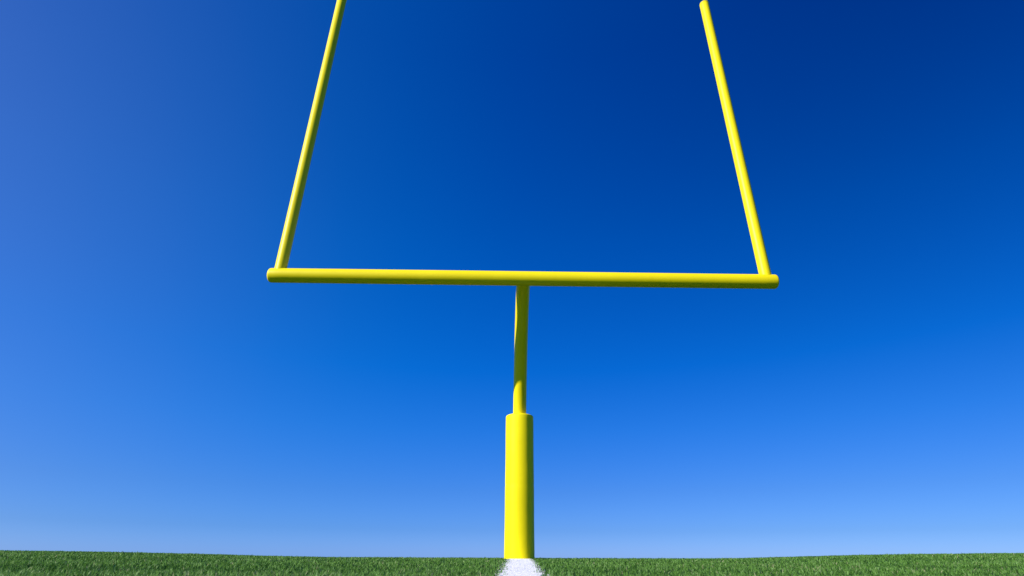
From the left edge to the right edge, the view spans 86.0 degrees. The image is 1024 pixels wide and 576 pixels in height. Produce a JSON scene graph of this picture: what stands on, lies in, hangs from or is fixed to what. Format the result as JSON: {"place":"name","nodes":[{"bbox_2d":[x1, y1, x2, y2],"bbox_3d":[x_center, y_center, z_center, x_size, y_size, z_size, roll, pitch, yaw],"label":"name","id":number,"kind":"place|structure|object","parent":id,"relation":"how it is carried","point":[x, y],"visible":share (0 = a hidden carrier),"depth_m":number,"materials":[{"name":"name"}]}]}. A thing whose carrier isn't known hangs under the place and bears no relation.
{"place":"outdoors","nodes":[
{"label":"outdoors","id":0,"kind":"place"},
{"bbox_2d":[0,550,1023,575],"bbox_3d":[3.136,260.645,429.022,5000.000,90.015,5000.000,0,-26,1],"label":"ground","id":1,"kind":"structure","parent":0,"point":[542,561],"depth_m":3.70,"materials":[{"name":"green plant"}]},
{"bbox_2d":[496,558,548,575],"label":"field line","id":2,"kind":"object","parent":1,"relation":"on","point":[519,567],"visible":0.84,"depth_m":3.73,"materials":[{"name":"paint"}]},
{"bbox_2d":[267,0,778,558],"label":"goal post","id":3,"kind":"object","parent":1,"relation":"on","point":[519,502],"visible":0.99,"depth_m":6.51,"materials":[{"name":"yellow metal"}]},
{"bbox_2d":[0,0,1023,558],"label":"sky","id":4,"kind":"structure","parent":0,"point":[159,393],"materials":[{"name":"blue"}]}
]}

